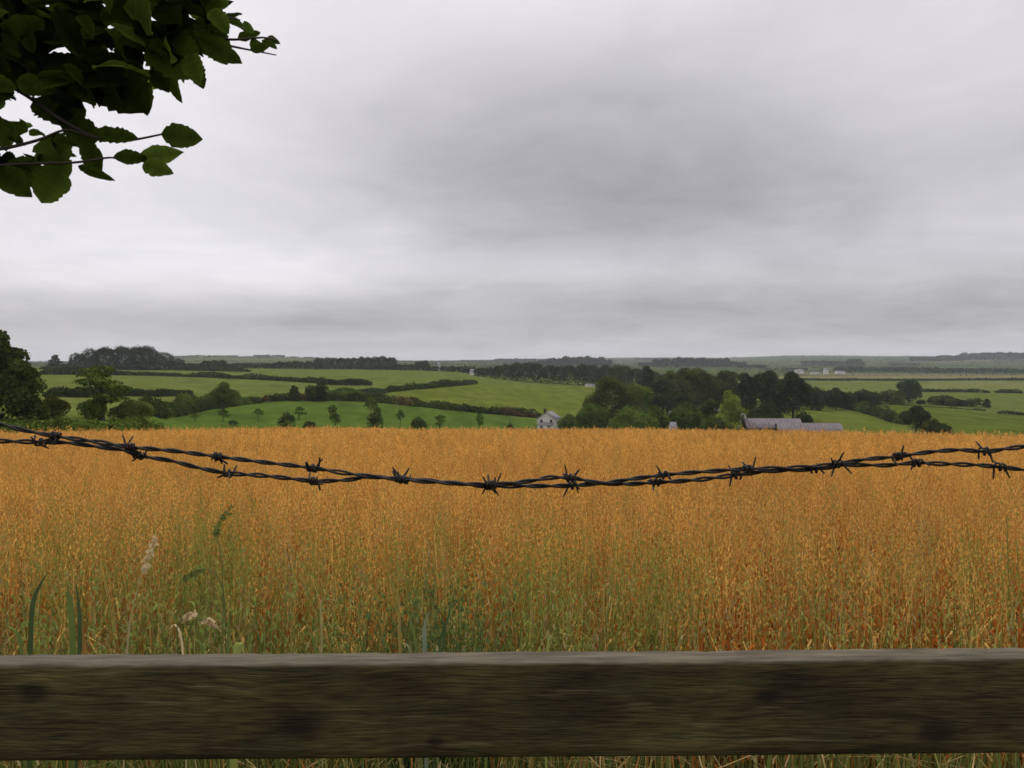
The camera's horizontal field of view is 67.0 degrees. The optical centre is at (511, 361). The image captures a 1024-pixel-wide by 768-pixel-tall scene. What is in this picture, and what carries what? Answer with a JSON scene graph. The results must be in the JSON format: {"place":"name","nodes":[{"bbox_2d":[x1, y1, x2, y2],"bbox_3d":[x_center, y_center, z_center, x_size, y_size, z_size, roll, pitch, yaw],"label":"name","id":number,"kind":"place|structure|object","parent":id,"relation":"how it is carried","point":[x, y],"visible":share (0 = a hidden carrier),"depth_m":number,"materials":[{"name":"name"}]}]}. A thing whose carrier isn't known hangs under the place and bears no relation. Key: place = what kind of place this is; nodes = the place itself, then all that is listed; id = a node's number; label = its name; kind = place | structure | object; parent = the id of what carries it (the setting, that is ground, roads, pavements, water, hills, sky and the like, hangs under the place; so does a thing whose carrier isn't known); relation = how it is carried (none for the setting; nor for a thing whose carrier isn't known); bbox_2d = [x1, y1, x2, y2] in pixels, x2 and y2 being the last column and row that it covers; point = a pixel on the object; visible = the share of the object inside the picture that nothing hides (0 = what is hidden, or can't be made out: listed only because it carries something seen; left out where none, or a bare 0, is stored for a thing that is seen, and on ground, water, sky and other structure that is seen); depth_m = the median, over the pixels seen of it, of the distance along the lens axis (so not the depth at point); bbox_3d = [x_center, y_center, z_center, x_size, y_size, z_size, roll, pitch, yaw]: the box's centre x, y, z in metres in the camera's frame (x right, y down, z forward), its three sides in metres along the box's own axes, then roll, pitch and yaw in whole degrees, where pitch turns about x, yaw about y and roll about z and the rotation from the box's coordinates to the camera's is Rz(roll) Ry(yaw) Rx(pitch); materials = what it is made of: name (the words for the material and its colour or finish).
{"place":"outdoors","nodes":[
{"label":"outdoors","id":0,"kind":"place"},
{"bbox_2d":[388,581,401,767],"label":"tall grass","id":1,"kind":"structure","parent":0,"point":[399,642],"depth_m":2.11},
{"bbox_2d":[0,356,1023,767],"bbox_3d":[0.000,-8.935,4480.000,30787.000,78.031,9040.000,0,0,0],"label":"ground","id":2,"kind":"structure","parent":0,"point":[560,400],"depth_m":431.96,"materials":[{"name":"plant"}]},
{"bbox_2d":[0,329,50,420],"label":"broadleaf tree","id":3,"kind":"object","parent":2,"relation":"on","point":[22,376],"visible":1,"depth_m":91.51,"materials":[{"name":"green plant"}]},
{"bbox_2d":[3,572,47,767],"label":"broad leaved weed","id":4,"kind":"object","parent":2,"relation":"on","point":[30,627],"visible":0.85,"depth_m":2.11,"materials":[{"name":"green plant"}]},
{"bbox_2d":[35,395,70,418],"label":"round bush","id":5,"kind":"object","parent":2,"relation":"on","point":[56,405],"visible":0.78,"depth_m":96.57,"materials":[{"name":"green plant"}]},
{"bbox_2d":[60,584,85,767],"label":"broad leaved weed","id":6,"kind":"object","parent":2,"relation":"on","point":[81,644],"visible":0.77,"depth_m":2.16,"materials":[{"name":"green plant"}]},
{"bbox_2d":[0,593,153,767],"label":"grass tuft","id":7,"kind":"object","parent":2,"relation":"on","point":[61,636],"visible":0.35,"depth_m":2.34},
{"bbox_2d":[0,415,170,433],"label":"bracken","id":8,"kind":"object","parent":2,"relation":"on","point":[76,425],"visible":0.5,"depth_m":74.14,"materials":[{"name":"green plant"}]},
{"bbox_2d":[76,398,107,419],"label":"round bush","id":9,"kind":"object","parent":2,"relation":"on","point":[93,406],"visible":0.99,"depth_m":102.36,"materials":[{"name":"green plant"}]},
{"bbox_2d":[0,563,187,767],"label":"grass tuft","id":10,"kind":"object","parent":2,"relation":"on","point":[43,651],"visible":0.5,"depth_m":2.48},
{"bbox_2d":[72,365,132,420],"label":"spreading tree","id":11,"kind":"object","parent":2,"relation":"on","point":[102,381],"visible":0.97,"depth_m":103.16,"materials":[{"name":"green plant"}]},
{"bbox_2d":[43,385,193,397],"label":"hedge","id":12,"kind":"object","parent":2,"relation":"on","point":[77,392],"visible":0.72,"depth_m":224.52,"materials":[{"name":"green plant"}]},
{"bbox_2d":[67,345,176,369],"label":"copse","id":13,"kind":"object","parent":2,"relation":"on","point":[106,356],"visible":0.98,"depth_m":739.19,"materials":[{"name":"green plant"}]},
{"bbox_2d":[107,399,155,420],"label":"round bush","id":14,"kind":"object","parent":2,"relation":"on","point":[124,410],"visible":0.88,"depth_m":106.87,"materials":[{"name":"green plant"}]},
{"bbox_2d":[0,0,279,202],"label":"hazel tree","id":15,"kind":"object","parent":2,"relation":"on","point":[173,41],"visible":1,"depth_m":1.27,"materials":[{"name":"green plant"}]},
{"bbox_2d":[123,535,158,767],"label":"tall grass","id":16,"kind":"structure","parent":2,"relation":"on","point":[146,565],"depth_m":2.00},
{"bbox_2d":[38,364,250,371],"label":"hedge","id":17,"kind":"object","parent":2,"relation":"on","point":[193,368],"visible":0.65,"depth_m":697.94,"materials":[{"name":"green plant"}]},
{"bbox_2d":[60,358,237,367],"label":"tree belt","id":18,"kind":"object","parent":2,"relation":"on","point":[205,363],"visible":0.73,"depth_m":817.89,"materials":[{"name":"green plant"}]},
{"bbox_2d":[49,543,264,767],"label":"grass tuft","id":19,"kind":"object","parent":2,"relation":"on","point":[151,613],"visible":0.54,"depth_m":2.82,"materials":[{"name":"plant"}]},
{"bbox_2d":[168,610,217,767],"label":"tall grass","id":20,"kind":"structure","parent":2,"relation":"on","point":[209,621],"depth_m":1.95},
{"bbox_2d":[137,393,264,418],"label":"hedge","id":21,"kind":"object","parent":2,"relation":"on","point":[175,408],"visible":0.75,"depth_m":227.56,"materials":[{"name":"green plant"}]},
{"bbox_2d":[40,367,363,382],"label":"hedge","id":22,"kind":"object","parent":2,"relation":"on","point":[70,371],"visible":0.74,"depth_m":501.60,"materials":[{"name":"green plant"}]},
{"bbox_2d":[40,563,376,767],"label":"grass tuft","id":23,"kind":"object","parent":2,"relation":"on","point":[231,645],"visible":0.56,"depth_m":2.42,"materials":[{"name":"plant"}]},
{"bbox_2d":[175,390,241,400],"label":"hedge","id":24,"kind":"object","parent":2,"relation":"on","point":[182,395],"visible":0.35,"depth_m":287.51,"materials":[{"name":"green plant"}]},
{"bbox_2d":[192,504,232,767],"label":"tall grass","id":25,"kind":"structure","parent":2,"relation":"on","point":[216,531],"depth_m":2.30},
{"bbox_2d":[182,566,243,767],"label":"tall grass","id":26,"kind":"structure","parent":2,"relation":"on","point":[237,648],"depth_m":2.05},
{"bbox_2d":[210,381,237,409],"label":"tree","id":27,"kind":"object","parent":2,"relation":"on","point":[224,392],"visible":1,"depth_m":236.86,"materials":[{"name":"green plant"}]},
{"bbox_2d":[174,355,312,357],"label":"tree belt","id":28,"kind":"object","parent":2,"relation":"on","point":[281,356],"visible":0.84,"depth_m":2949.02,"materials":[{"name":"green plant"}]},
{"bbox_2d":[276,412,295,427],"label":"orchard tree","id":29,"kind":"object","parent":2,"relation":"on","point":[287,416],"visible":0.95,"depth_m":208.49,"materials":[{"name":"green plant"}]},
{"bbox_2d":[287,385,301,400],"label":"tree","id":30,"kind":"object","parent":2,"relation":"on","point":[293,392],"visible":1,"depth_m":299.23,"materials":[{"name":"green plant"}]},
{"bbox_2d":[169,570,452,767],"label":"grass tuft","id":31,"kind":"object","parent":2,"relation":"on","point":[317,649],"visible":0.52,"depth_m":2.60,"materials":[{"name":"plant"}]},
{"bbox_2d":[263,391,367,401],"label":"hedge","id":32,"kind":"object","parent":2,"relation":"on","point":[332,396],"visible":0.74,"depth_m":307.33,"materials":[{"name":"green plant"}]},
{"bbox_2d":[304,384,328,400],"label":"tree","id":33,"kind":"object","parent":2,"relation":"on","point":[316,392],"visible":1,"depth_m":301.08,"materials":[{"name":"green plant"}]},
{"bbox_2d":[303,598,331,767],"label":"tall grass","id":34,"kind":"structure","parent":2,"relation":"on","point":[313,640],"depth_m":2.06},
{"bbox_2d":[317,378,372,385],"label":"hedge","id":35,"kind":"object","parent":2,"relation":"on","point":[347,382],"visible":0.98,"depth_m":457.61,"materials":[{"name":"green plant"}]},
{"bbox_2d":[326,387,367,397],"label":"round bush","id":36,"kind":"object","parent":2,"relation":"on","point":[345,391],"visible":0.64,"depth_m":322.14,"materials":[{"name":"green plant"}]},
{"bbox_2d":[236,361,492,374],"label":"tree belt","id":37,"kind":"object","parent":2,"relation":"on","point":[316,364],"visible":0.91,"depth_m":898.72,"materials":[{"name":"green plant"}]},
{"bbox_2d":[363,397,377,414],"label":"orchard tree","id":38,"kind":"object","parent":2,"relation":"on","point":[371,401],"visible":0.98,"depth_m":261.35,"materials":[{"name":"green plant"}]},
{"bbox_2d":[313,355,428,368],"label":"copse","id":39,"kind":"object","parent":2,"relation":"on","point":[359,361],"visible":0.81,"depth_m":998.62,"materials":[{"name":"green plant"}]},
{"bbox_2d":[357,387,388,395],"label":"round bush","id":40,"kind":"object","parent":2,"relation":"on","point":[371,391],"visible":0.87,"depth_m":342.23,"materials":[{"name":"green plant"}]},
{"bbox_2d":[366,412,383,427],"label":"orchard tree","id":41,"kind":"object","parent":2,"relation":"on","point":[374,418],"visible":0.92,"depth_m":217.25,"materials":[{"name":"green plant"}]},
{"bbox_2d":[410,417,427,429],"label":"orchard tree","id":42,"kind":"object","parent":2,"relation":"on","point":[418,423],"visible":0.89,"depth_m":220.32,"materials":[{"name":"green plant"}]},
{"bbox_2d":[397,601,451,767],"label":"broad leaved weed","id":43,"kind":"object","parent":2,"relation":"on","point":[424,650],"visible":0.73,"depth_m":2.11,"materials":[{"name":"green plant"}]},
{"bbox_2d":[384,379,477,391],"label":"hedge","id":44,"kind":"object","parent":2,"relation":"on","point":[430,385],"visible":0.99,"depth_m":435.11,"materials":[{"name":"green plant"}]},
{"bbox_2d":[365,393,538,417],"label":"hedge","id":45,"kind":"object","parent":2,"relation":"on","point":[445,405],"visible":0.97,"depth_m":306.54,"materials":[{"name":"green plant"}]},
{"bbox_2d":[317,572,602,767],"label":"grass tuft","id":46,"kind":"object","parent":2,"relation":"on","point":[407,763],"visible":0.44,"depth_m":2.50,"materials":[{"name":"plant"}]},
{"bbox_2d":[343,553,613,767],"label":"grass tuft","id":47,"kind":"object","parent":2,"relation":"on","point":[505,612],"visible":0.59,"depth_m":2.80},
{"bbox_2d":[0,424,1023,767],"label":"oat crop","id":48,"kind":"object","parent":2,"relation":"on","point":[72,480],"visible":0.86,"depth_m":4.83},
{"bbox_2d":[0,648,1023,760],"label":"wooden fence","id":49,"kind":"object","parent":2,"relation":"on","point":[444,704],"visible":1,"depth_m":0.98,"materials":[{"name":"wood"}]},
{"bbox_2d":[0,422,1023,488],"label":"barbed wire","id":50,"kind":"object","parent":49,"relation":"attached to","point":[313,468],"visible":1,"depth_m":1.02,"materials":[{"name":"metal"}]},
{"bbox_2d":[0,435,1023,496],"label":"barbed wire","id":51,"kind":"object","parent":49,"relation":"attached to","point":[229,473],"visible":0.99,"depth_m":1.03,"materials":[{"name":"metal"}]},
{"bbox_2d":[500,406,540,415],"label":"hedge","id":52,"kind":"object","parent":2,"relation":"on","point":[522,408],"visible":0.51,"depth_m":356.31,"materials":[{"name":"green plant"}]},
{"bbox_2d":[28,355,1023,375],"bbox_3d":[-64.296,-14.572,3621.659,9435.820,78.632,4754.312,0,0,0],"label":"hedgerows","id":53,"kind":"object","parent":2,"relation":"on","point":[432,363],"visible":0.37,"depth_m":2870.79,"materials":[{"name":"green plant"}]},
{"bbox_2d":[367,573,715,767],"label":"grass tuft","id":54,"kind":"object","parent":2,"relation":"on","point":[539,650],"visible":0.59,"depth_m":2.58,"materials":[{"name":"plant"}]},
{"bbox_2d":[536,408,560,429],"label":"farmhouse","id":55,"kind":"object","parent":2,"relation":"on","point":[549,419],"visible":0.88,"depth_m":311.79,"materials":[{"name":"stone"}]},
{"bbox_2d":[557,413,576,429],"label":"round bush","id":56,"kind":"object","parent":2,"relation":"on","point":[566,421],"visible":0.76,"depth_m":298.04,"materials":[{"name":"green plant"}]},
{"bbox_2d":[473,361,661,385],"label":"wood","id":57,"kind":"object","parent":2,"relation":"on","point":[591,372],"visible":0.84,"depth_m":706.15,"materials":[{"name":"green plant"}]},
{"bbox_2d":[461,358,682,361],"bbox_3d":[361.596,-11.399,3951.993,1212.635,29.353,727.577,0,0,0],"label":"tree belt","id":58,"kind":"object","parent":2,"relation":"on","point":[516,359],"visible":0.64,"depth_m":3601.68,"materials":[{"name":"green plant"}]},
{"bbox_2d":[537,355,613,365],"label":"wood","id":59,"kind":"object","parent":2,"relation":"on","point":[577,361],"visible":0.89,"depth_m":2200.74,"materials":[{"name":"green plant"}]},
{"bbox_2d":[573,402,610,429],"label":"round bush","id":60,"kind":"object","parent":2,"relation":"on","point":[594,415],"visible":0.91,"depth_m":279.22,"materials":[{"name":"green plant"}]},
{"bbox_2d":[582,375,647,428],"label":"broadleaf tree","id":61,"kind":"object","parent":2,"relation":"on","point":[616,386],"visible":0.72,"depth_m":296.02,"materials":[{"name":"green plant"}]},
{"bbox_2d":[606,405,645,429],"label":"round bush","id":62,"kind":"object","parent":2,"relation":"on","point":[623,418],"visible":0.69,"depth_m":269.20,"materials":[{"name":"green plant"}]},
{"bbox_2d":[522,541,757,767],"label":"grass tuft","id":63,"kind":"object","parent":2,"relation":"on","point":[632,635],"visible":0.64,"depth_m":2.89,"materials":[{"name":"plant"}]},
{"bbox_2d":[626,385,654,412],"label":"broadleaf tree","id":64,"kind":"object","parent":2,"relation":"on","point":[649,395],"visible":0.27,"depth_m":315.06,"materials":[{"name":"green plant"}]},
{"bbox_2d":[634,412,659,429],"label":"round bush","id":65,"kind":"object","parent":2,"relation":"on","point":[647,420],"visible":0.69,"depth_m":264.31,"materials":[{"name":"green plant"}]},
{"bbox_2d":[641,366,656,392],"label":"broadleaf tree","id":66,"kind":"object","parent":2,"relation":"on","point":[647,380],"visible":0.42,"depth_m":468.48,"materials":[{"name":"green plant"}]},
{"bbox_2d":[648,404,667,429],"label":"round bush","id":67,"kind":"object","parent":2,"relation":"on","point":[659,415],"visible":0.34,"depth_m":277.71,"materials":[{"name":"green plant"}]},
{"bbox_2d":[646,377,676,416],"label":"broadleaf tree","id":68,"kind":"object","parent":2,"relation":"on","point":[664,389],"visible":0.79,"depth_m":329.44,"materials":[{"name":"green plant"}]},
{"bbox_2d":[660,370,685,384],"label":"broadleaf tree","id":69,"kind":"object","parent":2,"relation":"on","point":[670,374],"visible":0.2,"depth_m":448.51,"materials":[{"name":"green plant"}]},
{"bbox_2d":[665,395,695,414],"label":"broadleaf tree","id":70,"kind":"object","parent":2,"relation":"on","point":[679,400],"visible":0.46,"depth_m":318.45,"materials":[{"name":"green plant"}]},
{"bbox_2d":[665,402,703,429],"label":"round bush","id":71,"kind":"object","parent":2,"relation":"on","point":[683,415],"visible":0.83,"depth_m":265.40,"materials":[{"name":"green plant"}]},
{"bbox_2d":[674,367,721,408],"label":"broadleaf tree","id":72,"kind":"object","parent":2,"relation":"on","point":[694,379],"visible":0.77,"depth_m":385.51,"materials":[{"name":"green plant"}]},
{"bbox_2d":[638,357,766,367],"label":"wood","id":73,"kind":"object","parent":2,"relation":"on","point":[698,362],"visible":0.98,"depth_m":2140.18,"materials":[{"name":"green plant"}]},
{"bbox_2d":[698,399,724,425],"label":"round bush","id":74,"kind":"object","parent":2,"relation":"on","point":[711,406],"visible":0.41,"depth_m":274.10,"materials":[{"name":"green plant"}]},
{"bbox_2d":[700,415,724,430],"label":"round bush","id":75,"kind":"object","parent":2,"relation":"on","point":[707,423],"visible":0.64,"depth_m":256.36,"materials":[{"name":"green plant"}]},
{"bbox_2d":[707,369,740,403],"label":"broadleaf tree","id":76,"kind":"object","parent":2,"relation":"on","point":[726,376],"visible":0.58,"depth_m":395.77,"materials":[{"name":"green plant"}]},
{"bbox_2d":[715,390,748,431],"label":"broadleaf tree","id":77,"kind":"object","parent":2,"relation":"on","point":[728,408],"visible":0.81,"depth_m":256.04,"materials":[{"name":"green plant"}]},
{"bbox_2d":[735,372,757,417],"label":"broadleaf tree","id":78,"kind":"object","parent":2,"relation":"on","point":[743,385],"visible":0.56,"depth_m":347.85,"materials":[{"name":"green plant"}]},
{"bbox_2d":[747,404,783,417],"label":"round bush","id":79,"kind":"object","parent":2,"relation":"on","point":[769,413],"visible":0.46,"depth_m":290.20,"materials":[{"name":"green plant"}]},
{"bbox_2d":[748,370,788,413],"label":"broadleaf tree","id":80,"kind":"object","parent":2,"relation":"on","point":[767,384],"visible":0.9,"depth_m":332.53,"materials":[{"name":"green plant"}]},
{"bbox_2d":[742,418,843,432],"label":"barn","id":81,"kind":"structure","parent":2,"relation":"on","point":[775,423],"depth_m":252.90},
{"bbox_2d":[780,371,812,417],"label":"broadleaf tree","id":82,"kind":"object","parent":2,"relation":"on","point":[799,390],"visible":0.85,"depth_m":336.53,"materials":[{"name":"green plant"}]},
{"bbox_2d":[794,411,813,422],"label":"round bush","id":83,"kind":"object","parent":2,"relation":"on","point":[804,417],"visible":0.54,"depth_m":288.66,"materials":[{"name":"green plant"}]},
{"bbox_2d":[805,386,828,410],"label":"round bush","id":84,"kind":"object","parent":2,"relation":"on","point":[819,396],"visible":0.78,"depth_m":397.59,"materials":[{"name":"green plant"}]},
{"bbox_2d":[696,570,954,767],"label":"grass tuft","id":85,"kind":"object","parent":2,"relation":"on","point":[797,756],"visible":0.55,"depth_m":2.71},
{"bbox_2d":[825,387,847,409],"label":"round bush","id":86,"kind":"object","parent":2,"relation":"on","point":[836,398],"visible":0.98,"depth_m":408.46,"materials":[{"name":"green plant"}]},
{"bbox_2d":[760,358,920,369],"bbox_3d":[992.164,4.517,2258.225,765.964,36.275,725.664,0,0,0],"label":"copse","id":87,"kind":"object","parent":2,"relation":"on","point":[853,362],"visible":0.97,"depth_m":2595.05,"materials":[{"name":"green plant"}]},
{"bbox_2d":[843,391,857,409],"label":"round bush","id":88,"kind":"object","parent":2,"relation":"on","point":[851,397],"visible":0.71,"depth_m":412.96,"materials":[{"name":"green plant"}]},
{"bbox_2d":[803,399,907,424],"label":"hedge","id":89,"kind":"object","parent":2,"relation":"on","point":[868,407],"visible":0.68,"depth_m":369.38,"materials":[{"name":"green plant"}]},
{"bbox_2d":[852,389,881,405],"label":"round bush","id":90,"kind":"object","parent":2,"relation":"on","point":[862,395],"visible":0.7,"depth_m":416.48,"materials":[{"name":"green plant"}]},
{"bbox_2d":[877,389,906,404],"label":"round bush","id":91,"kind":"object","parent":2,"relation":"on","point":[898,397],"visible":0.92,"depth_m":466.69,"materials":[{"name":"green plant"}]},
{"bbox_2d":[781,583,1013,767],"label":"grass tuft","id":92,"kind":"object","parent":2,"relation":"on","point":[946,645],"visible":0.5,"depth_m":2.60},
{"bbox_2d":[895,379,922,402],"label":"tree","id":93,"kind":"object","parent":2,"relation":"on","point":[912,388],"visible":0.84,"depth_m":476.17,"materials":[{"name":"green plant"}]},
{"bbox_2d":[803,377,1023,380],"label":"hedge","id":94,"kind":"object","parent":2,"relation":"on","point":[898,379],"visible":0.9,"depth_m":976.77,"materials":[{"name":"green plant"}]},
{"bbox_2d":[899,405,931,433],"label":"broadleaf tree","id":95,"kind":"object","parent":2,"relation":"on","point":[911,415],"visible":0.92,"depth_m":283.62,"materials":[{"name":"green plant"}]},
{"bbox_2d":[833,366,1023,372],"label":"tree belt","id":96,"kind":"object","parent":2,"relation":"on","point":[916,369],"visible":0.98,"depth_m":1695.64,"materials":[{"name":"green plant"}]},
{"bbox_2d":[919,418,941,433],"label":"round bush","id":97,"kind":"object","parent":2,"relation":"on","point":[930,425],"visible":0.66,"depth_m":273.92,"materials":[{"name":"green plant"}]},
{"bbox_2d":[880,403,985,410],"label":"hedge","id":98,"kind":"object","parent":2,"relation":"on","point":[977,409],"visible":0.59,"depth_m":447.16,"materials":[{"name":"green plant"}]},
{"bbox_2d":[927,395,959,405],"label":"round bush","id":99,"kind":"object","parent":2,"relation":"on","point":[947,401],"visible":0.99,"depth_m":466.45,"materials":[{"name":"green plant"}]},
{"bbox_2d":[935,423,953,435],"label":"round bush","id":100,"kind":"object","parent":2,"relation":"on","point":[945,428],"visible":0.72,"depth_m":269.25,"materials":[{"name":"green plant"}]},
{"bbox_2d":[921,388,990,392],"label":"hedge","id":101,"kind":"object","parent":2,"relation":"on","point":[975,390],"visible":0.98,"depth_m":635.25,"materials":[{"name":"green plant"}]},
{"bbox_2d":[909,351,1023,361],"bbox_3d":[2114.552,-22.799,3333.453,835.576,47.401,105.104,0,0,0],"label":"forest","id":102,"kind":"object","parent":2,"relation":"on","point":[984,355],"visible":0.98,"depth_m":3337.42,"materials":[{"name":"green plant"}]},
{"bbox_2d":[0,485,1023,767],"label":"verge grass","id":103,"kind":"structure","parent":0,"point":[788,763],"depth_m":3.02,"materials":[{"name":"plant"}]},
{"bbox_2d":[0,0,1023,361],"label":"sky","id":104,"kind":"structure","parent":0,"point":[402,180],"materials":[{"name":"grey"}]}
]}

